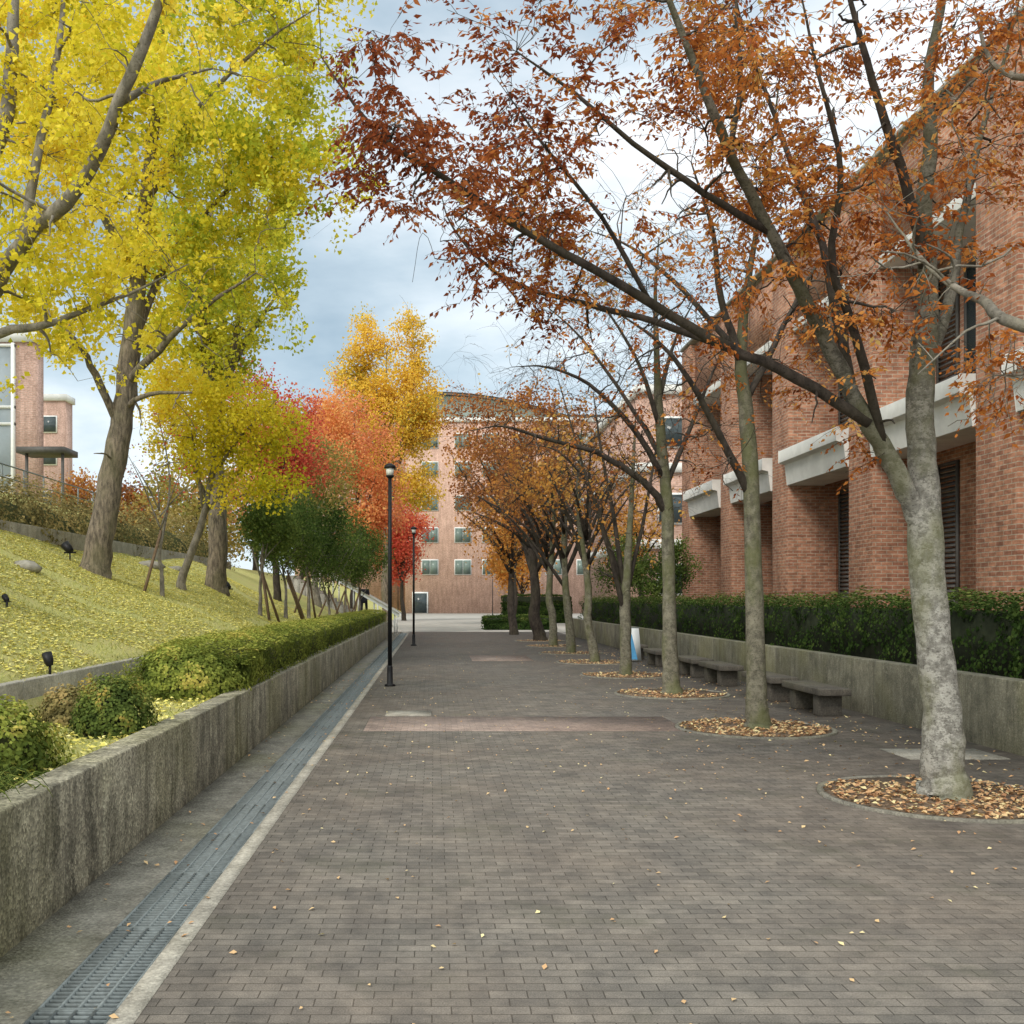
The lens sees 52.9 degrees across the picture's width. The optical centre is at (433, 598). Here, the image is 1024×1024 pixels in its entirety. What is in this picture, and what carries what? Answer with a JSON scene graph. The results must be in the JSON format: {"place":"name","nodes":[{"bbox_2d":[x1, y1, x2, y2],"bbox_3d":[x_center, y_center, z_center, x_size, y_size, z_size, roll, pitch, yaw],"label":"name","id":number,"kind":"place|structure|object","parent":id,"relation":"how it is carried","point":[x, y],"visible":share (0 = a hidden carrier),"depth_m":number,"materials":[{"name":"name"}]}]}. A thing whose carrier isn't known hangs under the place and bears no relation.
{"place":"outdoors","nodes":[
{"label":"outdoors","id":0,"kind":"place"},
{"bbox_2d":[0,494,400,789],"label":"hillside","id":1,"kind":"structure","parent":0,"point":[248,578],"depth_m":16.13,"materials":[{"name":"plant"}]},
{"bbox_2d":[0,332,44,500],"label":"brick building","id":2,"kind":"structure","parent":1,"relation":"on","point":[22,420],"depth_m":55.00,"materials":[{"name":"red brick"}]},
{"bbox_2d":[0,758,52,801],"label":"grass tuft","id":3,"kind":"object","parent":1,"relation":"on","point":[9,777],"visible":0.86,"depth_m":5.30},
{"bbox_2d":[0,472,69,545],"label":"bush","id":4,"kind":"object","parent":1,"relation":"on","point":[14,510],"visible":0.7,"depth_m":21.99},
{"bbox_2d":[0,694,73,780],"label":"shrub","id":5,"kind":"object","parent":1,"relation":"on","point":[19,746],"visible":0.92,"depth_m":5.91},
{"bbox_2d":[0,471,91,534],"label":"bush","id":6,"kind":"object","parent":1,"relation":"on","point":[69,524],"visible":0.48,"depth_m":25.04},
{"bbox_2d":[16,446,77,493],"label":"canopy","id":7,"kind":"object","parent":1,"relation":"on","point":[62,452],"visible":0.57,"depth_m":51.30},
{"bbox_2d":[0,462,95,511],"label":"railing","id":8,"kind":"object","parent":1,"relation":"on","point":[44,477],"visible":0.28,"depth_m":30.98,"materials":[{"name":"metal"}]},
{"bbox_2d":[44,394,74,506],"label":"brick building","id":9,"kind":"structure","parent":1,"relation":"on","point":[57,419],"depth_m":95.00,"materials":[{"name":"brown brick"}]},
{"bbox_2d":[34,683,97,727],"bbox_3d":[-2.931,0.862,8.391,0.651,0.356,0.670,0,0,0],"label":"shrub","id":10,"kind":"object","parent":1,"relation":"on","point":[54,712],"visible":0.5,"depth_m":8.21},
{"bbox_2d":[45,464,96,512],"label":"background tree","id":11,"kind":"object","parent":1,"relation":"on","point":[82,493],"visible":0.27,"depth_m":74.34,"materials":[{"name":"brown plant"}]},
{"bbox_2d":[48,492,152,557],"bbox_3d":[-9.708,-2.131,28.855,3.466,2.048,3.417,0,0,-28],"label":"bush","id":12,"kind":"object","parent":1,"relation":"on","point":[119,530],"visible":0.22,"depth_m":28.59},
{"bbox_2d":[0,640,227,704],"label":"retaining wall","id":13,"kind":"structure","parent":1,"relation":"on","point":[30,688],"depth_m":9.78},
{"bbox_2d":[66,670,162,739],"bbox_3d":[-2.412,0.783,7.754,0.719,0.503,0.717,0,0,0],"label":"shrub","id":14,"kind":"object","parent":1,"relation":"on","point":[113,710],"visible":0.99,"depth_m":7.57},
{"bbox_2d":[0,520,230,569],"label":"retaining wall","id":15,"kind":"structure","parent":1,"relation":"on","point":[77,542],"depth_m":24.01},
{"bbox_2d":[70,471,180,528],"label":"background tree","id":16,"kind":"object","parent":1,"relation":"on","point":[126,498],"visible":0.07,"depth_m":60.73,"materials":[{"name":"brown plant"}]},
{"bbox_2d":[78,500,174,558],"bbox_3d":[-10.041,-2.219,32.404,3.838,2.213,3.847,0,0,0],"label":"bush","id":17,"kind":"object","parent":1,"relation":"on","point":[151,529],"visible":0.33,"depth_m":31.96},
{"bbox_2d":[0,0,306,400],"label":"ginkgo tree","id":18,"kind":"object","parent":1,"relation":"on","point":[30,225],"visible":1,"depth_m":11.41,"materials":[{"name":"yellow plant"}]},
{"bbox_2d":[123,410,200,596],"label":"young tree","id":19,"kind":"object","parent":1,"relation":"on","point":[160,538],"visible":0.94,"depth_m":20.96,"materials":[{"name":"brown plant"}]},
{"bbox_2d":[128,503,208,562],"bbox_3d":[-9.695,-2.335,36.544,4.069,2.448,3.889,0,0,0],"label":"bush","id":20,"kind":"object","parent":1,"relation":"on","point":[180,546],"visible":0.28,"depth_m":36.05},
{"bbox_2d":[0,531,344,786],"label":"fallen ginkgo leaves","id":21,"kind":"object","parent":1,"relation":"on","point":[31,611],"visible":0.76,"depth_m":16.48,"materials":[{"name":"plant"}]},
{"bbox_2d":[112,640,252,700],"bbox_3d":[-2.617,0.722,10.790,1.460,0.598,1.483,0,0,0],"label":"shrub","id":22,"kind":"object","parent":1,"relation":"on","point":[180,679],"visible":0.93,"depth_m":10.40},
{"bbox_2d":[120,449,266,566],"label":"background tree","id":23,"kind":"object","parent":1,"relation":"on","point":[193,503],"visible":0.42,"depth_m":58.49,"materials":[{"name":"yellow plant"}]},
{"bbox_2d":[0,621,387,957],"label":"retaining wall","id":24,"kind":"structure","parent":1,"relation":"on","point":[99,813],"depth_m":6.42,"materials":[{"name":"concrete"}]},
{"bbox_2d":[0,0,390,578],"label":"ginkgo tree","id":25,"kind":"object","parent":1,"relation":"on","point":[238,137],"visible":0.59,"depth_m":19.82,"materials":[{"name":"yellow plant"}]},
{"bbox_2d":[158,511,240,570],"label":"bush","id":26,"kind":"object","parent":1,"relation":"on","point":[204,540],"visible":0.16,"depth_m":40.55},
{"bbox_2d":[124,108,315,596],"bbox_3d":[-5.599,-6.371,27.007,4.986,13.068,4.778,0,0,-41],"label":"ginkgo tree","id":27,"kind":"object","parent":1,"relation":"on","point":[237,349],"visible":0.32,"depth_m":26.72,"materials":[{"name":"yellow plant"}]},
{"bbox_2d":[132,338,317,590],"bbox_3d":[-4.904,-3.040,23.014,4.628,5.980,3.264,0,0,0],"label":"ginkgo tree","id":28,"kind":"object","parent":1,"relation":"on","point":[227,426],"visible":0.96,"depth_m":22.58,"materials":[{"name":"yellow plant"}]},
{"bbox_2d":[181,442,317,570],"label":"background tree","id":29,"kind":"object","parent":1,"relation":"on","point":[254,564],"visible":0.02,"depth_m":65.34,"materials":[{"name":"yellow plant"}]},
{"bbox_2d":[141,608,386,690],"bbox_3d":[-2.543,0.708,27.190,1.280,0.693,32.712,0,0,0],"label":"hedge","id":30,"kind":"object","parent":1,"relation":"on","point":[261,652],"visible":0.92,"depth_m":14.14,"materials":[{"name":"plant"}]},
{"bbox_2d":[227,488,307,621],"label":"evergreen tree","id":31,"kind":"object","parent":1,"relation":"on","point":[275,530],"visible":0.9,"depth_m":25.75,"materials":[{"name":"green plant"}]},
{"bbox_2d":[201,358,347,601],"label":"maple tree","id":32,"kind":"object","parent":1,"relation":"on","point":[276,577],"visible":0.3,"depth_m":35.71,"materials":[{"name":"red plant"}]},
{"bbox_2d":[234,496,333,619],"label":"evergreen tree","id":33,"kind":"object","parent":1,"relation":"on","point":[307,542],"visible":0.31,"depth_m":28.93,"materials":[{"name":"green plant"}]},
{"bbox_2d":[235,370,374,579],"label":"maple tree","id":34,"kind":"object","parent":1,"relation":"on","point":[346,404],"visible":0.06,"depth_m":49.62,"materials":[{"name":"orange plant"}]},
{"bbox_2d":[243,430,368,607],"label":"maple tree","id":35,"kind":"object","parent":1,"relation":"on","point":[315,591],"visible":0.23,"depth_m":40.76,"materials":[{"name":"red plant"}]},
{"bbox_2d":[274,478,356,618],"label":"evergreen tree","id":36,"kind":"object","parent":1,"relation":"on","point":[329,544],"visible":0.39,"depth_m":31.96,"materials":[{"name":"green plant"}]},
{"bbox_2d":[293,504,370,616],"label":"evergreen tree","id":37,"kind":"object","parent":1,"relation":"on","point":[322,576],"visible":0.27,"depth_m":34.91,"materials":[{"name":"green plant"}]},
{"bbox_2d":[287,572,400,635],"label":"stairway","id":38,"kind":"object","parent":1,"relation":"on","point":[298,589],"visible":0.28,"depth_m":45.00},
{"bbox_2d":[318,511,384,613],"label":"evergreen tree","id":39,"kind":"object","parent":1,"relation":"on","point":[359,563],"visible":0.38,"depth_m":37.90,"materials":[{"name":"green plant"}]},
{"bbox_2d":[334,520,394,611],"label":"evergreen tree","id":40,"kind":"object","parent":1,"relation":"on","point":[385,556],"visible":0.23,"depth_m":41.96,"materials":[{"name":"green plant"}]},
{"bbox_2d":[295,392,604,612],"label":"campus building","id":41,"kind":"structure","parent":0,"point":[451,581],"depth_m":115.00,"materials":[{"name":"brown brick"}]},
{"bbox_2d":[412,592,427,612],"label":"door","id":42,"kind":"structure","parent":41,"relation":"in","point":[421,598],"depth_m":114.85,"materials":[{"name":"grey glass"}]},
{"bbox_2d":[421,559,437,574],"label":"window","id":43,"kind":"structure","parent":41,"relation":"in","point":[431,565],"depth_m":114.88,"materials":[{"name":"green glass"}]},
{"bbox_2d":[454,559,470,574],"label":"window","id":44,"kind":"structure","parent":41,"relation":"in","point":[460,567],"depth_m":114.88,"materials":[{"name":"green glass"}]},
{"bbox_2d":[454,527,470,542],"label":"window","id":45,"kind":"structure","parent":41,"relation":"in","point":[458,531],"depth_m":114.88,"materials":[{"name":"green glass"}]},
{"bbox_2d":[392,613,582,632],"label":"plaza","id":46,"kind":"structure","parent":0,"point":[447,622],"depth_m":67.24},
{"bbox_2d":[320,301,449,626],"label":"ginkgo tree","id":47,"kind":"object","parent":46,"relation":"on","point":[421,415],"visible":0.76,"depth_m":59.51,"materials":[{"name":"yellow plant"}]},
{"bbox_2d":[373,494,438,620],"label":"maple tree","id":48,"kind":"object","parent":46,"relation":"on","point":[402,555],"visible":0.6,"depth_m":75.57,"materials":[{"name":"red plant"}]},
{"bbox_2d":[481,614,548,629],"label":"hedge","id":49,"kind":"object","parent":46,"relation":"on","point":[493,622],"visible":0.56,"depth_m":53.07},
{"bbox_2d":[431,370,601,613],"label":"maple tree","id":50,"kind":"object","parent":46,"relation":"on","point":[475,444],"visible":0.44,"depth_m":57.76,"materials":[{"name":"plant"}]},
{"bbox_2d":[478,526,558,596],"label":"maple tree","id":51,"kind":"object","parent":46,"relation":"on","point":[520,586],"visible":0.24,"depth_m":81.79,"materials":[{"name":"orange plant"}]},
{"bbox_2d":[500,593,572,622],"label":"hedge","id":52,"kind":"object","parent":46,"relation":"on","point":[523,604],"visible":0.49,"depth_m":68.08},
{"bbox_2d":[0,0,1021,575],"label":"sky","id":53,"kind":"structure","parent":0,"point":[367,270],"materials":[{"name":"white"}]},
{"bbox_2d":[134,632,1023,1023],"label":"paved path","id":54,"kind":"structure","parent":0,"point":[478,862],"depth_m":5.82,"materials":[{"name":"brick"}]},
{"bbox_2d":[384,463,395,686],"bbox_3d":[-0.800,-0.445,18.800,0.220,4.090,0.220,0,0,0],"label":"street lamp","id":55,"kind":"object","parent":54,"relation":"on","point":[389,467],"visible":1,"depth_m":18.77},
{"bbox_2d":[385,711,430,715],"bbox_3d":[-0.345,1.599,14.290,0.630,0.023,0.620,0,0,0],"label":"utility cover","id":56,"kind":"object","parent":54,"relation":"on","point":[407,713],"visible":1,"depth_m":14.20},
{"bbox_2d":[411,527,416,645],"bbox_3d":[-0.680,-0.445,35.200,0.220,4.090,0.220,0,0,0],"label":"street lamp","id":57,"kind":"object","parent":54,"relation":"on","point":[413,533],"visible":1,"depth_m":35.17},
{"bbox_2d":[5,640,1023,1023],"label":"fallen leaves","id":58,"kind":"object","parent":54,"relation":"on","point":[989,800],"visible":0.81,"depth_m":8.58,"materials":[{"name":"plant"}]},
{"bbox_2d":[363,655,681,730],"bbox_3d":[1.125,1.599,20.700,3.950,0.006,16.600,0,0,0],"label":"red paver band","id":59,"kind":"object","parent":54,"relation":"on","point":[513,724],"visible":0.96,"depth_m":13.13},
{"bbox_2d":[443,431,602,640],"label":"zelkova tree","id":60,"kind":"object","parent":54,"relation":"on","point":[534,565],"visible":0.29,"depth_m":38.86,"materials":[{"name":"orange plant"}]},
{"bbox_2d":[457,419,622,645],"bbox_3d":[3.585,-2.203,34.782,5.726,7.919,5.400,0,0,0],"label":"zelkova tree","id":61,"kind":"object","parent":54,"relation":"on","point":[553,636],"visible":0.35,"depth_m":34.52,"materials":[{"name":"orange plant"}]},
{"bbox_2d":[463,418,648,652],"bbox_3d":[3.615,-1.796,30.157,5.494,7.134,4.778,0,0,0],"label":"zelkova tree","id":62,"kind":"object","parent":54,"relation":"on","point":[568,616],"visible":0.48,"depth_m":30.11,"materials":[{"name":"orange plant"}]},
{"bbox_2d":[499,401,659,661],"bbox_3d":[3.816,-1.656,25.781,4.368,6.822,4.243,0,0,0],"label":"zelkova tree","id":63,"kind":"object","parent":54,"relation":"on","point":[587,560],"visible":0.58,"depth_m":25.69,"materials":[{"name":"orange plant"}]},
{"bbox_2d":[447,338,737,674],"bbox_3d":[3.432,-2.050,21.457,5.649,7.496,4.588,0,0,21],"label":"zelkova tree","id":64,"kind":"object","parent":54,"relation":"on","point":[622,570],"visible":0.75,"depth_m":21.34,"materials":[{"name":"orange plant"}]},
{"bbox_2d":[402,211,809,693],"bbox_3d":[2.874,-2.445,17.060,6.756,8.291,4.636,0,0,0],"label":"zelkova tree","id":65,"kind":"object","parent":54,"relation":"on","point":[663,498],"visible":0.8,"depth_m":17.11,"materials":[{"name":"orange plant"}]},
{"bbox_2d":[580,671,661,678],"bbox_3d":[4.020,1.589,21.400,1.910,0.022,1.910,0,0,0],"label":"tree pit","id":66,"kind":"object","parent":54,"relation":"on","point":[608,676],"visible":0.59,"depth_m":21.00,"materials":[{"name":"soil"}]},
{"bbox_2d":[631,627,641,660],"bbox_3d":[5.100,1.145,26.310,0.400,0.850,0.460,0,0,0],"label":"folding sign","id":67,"kind":"object","parent":54,"relation":"on","point":[635,647],"visible":0.61,"depth_m":26.18,"materials":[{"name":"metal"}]},
{"bbox_2d":[643,648,662,666],"bbox_3d":[5.420,1.407,24.650,0.440,0.385,1.500,0,0,0],"label":"bench","id":68,"kind":"object","parent":54,"relation":"on","point":[654,656],"visible":0.77,"depth_m":24.65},
{"bbox_2d":[614,688,730,699],"bbox_3d":[4.000,1.589,17.200,1.910,0.022,1.910,0,0,0],"label":"tree pit","id":69,"kind":"object","parent":54,"relation":"on","point":[646,696],"visible":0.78,"depth_m":16.88,"materials":[{"name":"soil"}]},
{"bbox_2d":[678,655,713,677],"bbox_3d":[5.420,1.407,21.350,0.440,0.385,1.500,0,0,0],"label":"bench","id":70,"kind":"object","parent":54,"relation":"on","point":[690,666],"visible":0.77,"depth_m":20.93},
{"bbox_2d":[699,661,743,685],"bbox_3d":[5.420,1.407,19.350,0.440,0.385,1.500,0,0,0],"label":"bench","id":71,"kind":"object","parent":54,"relation":"on","point":[720,673],"visible":1,"depth_m":18.78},
{"bbox_2d":[675,718,837,739],"bbox_3d":[3.950,1.589,12.600,1.910,0.022,1.910,0,0,0],"label":"tree pit","id":72,"kind":"object","parent":54,"relation":"on","point":[833,731],"visible":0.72,"depth_m":12.20,"materials":[{"name":"soil"}]},
{"bbox_2d":[517,79,911,729],"bbox_3d":[3.645,-2.502,12.731,5.467,8.475,4.090,0,0,0],"label":"zelkova tree","id":73,"kind":"object","parent":72,"relation":"on","point":[757,715],"visible":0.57,"depth_m":12.52,"materials":[{"name":"orange plant"}]},
{"bbox_2d":[741,671,798,701],"bbox_3d":[5.420,1.407,16.550,0.440,0.385,1.500,0,0,0],"label":"bench","id":74,"kind":"object","parent":54,"relation":"on","point":[776,691],"visible":0.56,"depth_m":15.98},
{"bbox_2d":[573,618,1023,755],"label":"retaining wall","id":75,"kind":"structure","parent":54,"relation":"on","point":[993,710],"depth_m":13.81,"materials":[{"name":"concrete"}]},
{"bbox_2d":[782,680,851,715],"bbox_3d":[5.420,1.407,14.550,0.440,0.385,1.500,0,0,0],"label":"bench","id":76,"kind":"object","parent":54,"relation":"on","point":[821,699],"visible":1,"depth_m":14.07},
{"bbox_2d":[794,0,1023,447],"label":"zelkova tree","id":77,"kind":"object","parent":54,"relation":"on","point":[994,312],"visible":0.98,"depth_m":6.01,"materials":[{"name":"orange plant"}]},
{"bbox_2d":[816,775,1023,823],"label":"tree pit","id":78,"kind":"object","parent":54,"relation":"on","point":[830,796],"visible":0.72,"depth_m":7.99,"materials":[{"name":"soil"}]},
{"bbox_2d":[275,0,1023,800],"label":"zelkova tree","id":79,"kind":"object","parent":78,"relation":"on","point":[915,486],"visible":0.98,"depth_m":7.57,"materials":[{"name":"orange plant"}]},
{"bbox_2d":[880,749,1010,759],"bbox_3d":[5.250,1.599,10.550,1.000,0.022,0.700,0,0,0],"label":"utility cover","id":80,"kind":"object","parent":54,"relation":"on","point":[915,754],"visible":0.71,"depth_m":10.46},
{"bbox_2d":[583,384,681,603],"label":"brick building","id":81,"kind":"structure","parent":0,"point":[676,480],"depth_m":55.00,"materials":[{"name":"red brick"}]},
{"bbox_2d":[657,493,681,524],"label":"window","id":82,"kind":"structure","parent":81,"relation":"in","point":[677,517],"depth_m":54.88,"materials":[{"name":"grey glass"}]},
{"bbox_2d":[664,416,681,447],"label":"window","id":83,"kind":"structure","parent":81,"relation":"in","point":[668,420],"depth_m":54.88,"materials":[{"name":"grey glass"}]},
{"bbox_3d":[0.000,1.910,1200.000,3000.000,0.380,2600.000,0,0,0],"label":"ground","id":84,"kind":"structure","parent":0,"visible":0},
{"bbox_2d":[0,632,401,1023],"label":"gutter apron","id":85,"kind":"object","parent":84,"relation":"on","point":[41,963],"visible":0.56,"depth_m":5.78,"materials":[{"name":"concrete"}]},
{"bbox_2d":[106,632,409,1023],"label":"kerb strip","id":86,"kind":"object","parent":84,"relation":"on","point":[130,1009],"visible":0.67,"depth_m":5.42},
{"bbox_2d":[453,471,571,634],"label":"maple tree","id":87,"kind":"object","parent":84,"relation":"on","point":[509,553],"visible":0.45,"depth_m":45.80,"materials":[{"name":"orange plant"}]},
{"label":"planting bed","id":88,"kind":"structure","parent":0,"visible":0},
{"bbox_2d":[590,530,654,600],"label":"evergreen tree","id":89,"kind":"object","parent":88,"relation":"on","point":[637,572],"visible":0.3,"depth_m":38.02,"materials":[{"name":"green plant"}]},
{"bbox_2d":[588,468,681,601],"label":"maple tree","id":90,"kind":"object","parent":88,"relation":"on","point":[636,521],"visible":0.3,"depth_m":41.47,"materials":[{"name":"orange plant"}]},
{"bbox_2d":[630,534,705,603],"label":"evergreen tree","id":91,"kind":"object","parent":88,"relation":"on","point":[654,586],"visible":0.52,"depth_m":33.18,"materials":[{"name":"green plant"}]},
{"bbox_2d":[577,585,1023,678],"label":"hedge","id":92,"kind":"object","parent":88,"relation":"on","point":[988,640],"visible":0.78,"depth_m":15.51,"materials":[{"name":"plant"}]},
{"bbox_2d":[680,3,1023,610],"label":"brick building","id":93,"kind":"structure","parent":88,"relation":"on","point":[819,536],"depth_m":20.95,"materials":[{"name":"red brick"}]},
{"bbox_2d":[838,489,848,602],"bbox_3d":[10.169,-0.900,25.250,0.057,3.600,0.820,0,0,0],"label":"louver window","id":94,"kind":"structure","parent":93,"relation":"in","point":[846,580],"depth_m":25.40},
{"bbox_2d":[936,269,959,383],"bbox_3d":[10.169,-5.200,20.250,0.057,2.600,0.820,0,0,0],"label":"louver window","id":95,"kind":"structure","parent":93,"relation":"in","point":[957,300],"depth_m":20.11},
{"bbox_2d":[937,460,959,605],"bbox_3d":[10.169,-0.900,20.250,0.057,3.600,0.820,0,0,0],"label":"louver window","id":96,"kind":"structure","parent":93,"relation":"in","point":[957,462],"depth_m":20.06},
{"bbox_2d":[964,260,975,372],"bbox_3d":[10.174,-5.140,18.450,0.047,2.480,2.300,0,0,0],"label":"window","id":97,"kind":"structure","parent":93,"relation":"in","point":[970,306],"depth_m":19.40,"materials":[{"name":"black glass"}]},
{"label":"plaza edge","id":98,"kind":"structure","parent":0,"visible":0},
{"bbox_2d":[297,380,426,609],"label":"maple tree","id":99,"kind":"object","parent":98,"relation":"on","point":[376,510],"visible":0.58,"depth_m":46.65,"materials":[{"name":"orange plant"}]},
{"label":"drain channel","id":100,"kind":"structure","parent":0,"visible":0},
{"bbox_2d":[23,1009,116,1023],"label":"drain grate","id":101,"kind":"object","parent":100,"relation":"on","point":[69,1016],"visible":0.82,"depth_m":3.93,"materials":[{"name":"metal"}]},
{"bbox_2d":[38,927,179,1008],"bbox_3d":[-1.390,1.617,4.497,0.315,0.036,0.994,0,0,0],"label":"drain grate","id":102,"kind":"object","parent":100,"relation":"on","point":[120,960],"visible":0.81,"depth_m":4.42,"materials":[{"name":"metal"}]},
{"bbox_2d":[117,872,222,926],"bbox_3d":[-1.390,1.617,5.497,0.315,0.036,0.994,0,0,0],"label":"drain grate","id":103,"kind":"object","parent":100,"relation":"on","point":[166,899],"visible":0.76,"depth_m":5.45,"materials":[{"name":"metal"}]},
{"bbox_2d":[170,833,252,871],"bbox_3d":[-1.390,1.617,6.497,0.315,0.036,0.994,0,0,0],"label":"drain grate","id":104,"kind":"object","parent":100,"relation":"on","point":[203,854],"visible":0.8,"depth_m":6.45,"materials":[{"name":"metal"}]},
{"bbox_2d":[208,804,274,832],"bbox_3d":[-1.390,1.617,7.497,0.315,0.036,0.994,0,0,0],"label":"drain grate","id":105,"kind":"object","parent":100,"relation":"on","point":[237,818],"visible":0.82,"depth_m":7.47,"materials":[{"name":"metal"}]},
{"bbox_2d":[236,781,292,803],"bbox_3d":[-1.390,1.617,8.497,0.315,0.036,0.994,0,0,0],"label":"drain grate","id":106,"kind":"object","parent":100,"relation":"on","point":[261,792],"visible":0.74,"depth_m":8.49,"materials":[{"name":"metal"}]},
{"bbox_2d":[258,763,306,780],"bbox_3d":[-1.390,1.617,9.497,0.315,0.036,0.994,0,0,0],"label":"drain grate","id":107,"kind":"object","parent":100,"relation":"on","point":[283,771],"visible":0.8,"depth_m":9.49,"materials":[{"name":"metal"}]},
{"bbox_2d":[275,748,317,762],"bbox_3d":[-1.390,1.617,10.497,0.315,0.036,0.994,0,0,0],"label":"drain grate","id":108,"kind":"object","parent":100,"relation":"on","point":[301,755],"visible":0.81,"depth_m":10.49,"materials":[{"name":"metal"}]},
{"bbox_2d":[290,736,327,747],"bbox_3d":[-1.390,1.617,11.497,0.315,0.036,0.994,0,0,0],"label":"drain grate","id":109,"kind":"object","parent":100,"relation":"on","point":[309,741],"visible":0.81,"depth_m":11.45,"materials":[{"name":"metal"}]},
{"bbox_2d":[302,725,335,735],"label":"drain grate","id":110,"kind":"object","parent":100,"relation":"on","point":[319,730],"visible":0.73,"depth_m":12.49,"materials":[{"name":"metal"}]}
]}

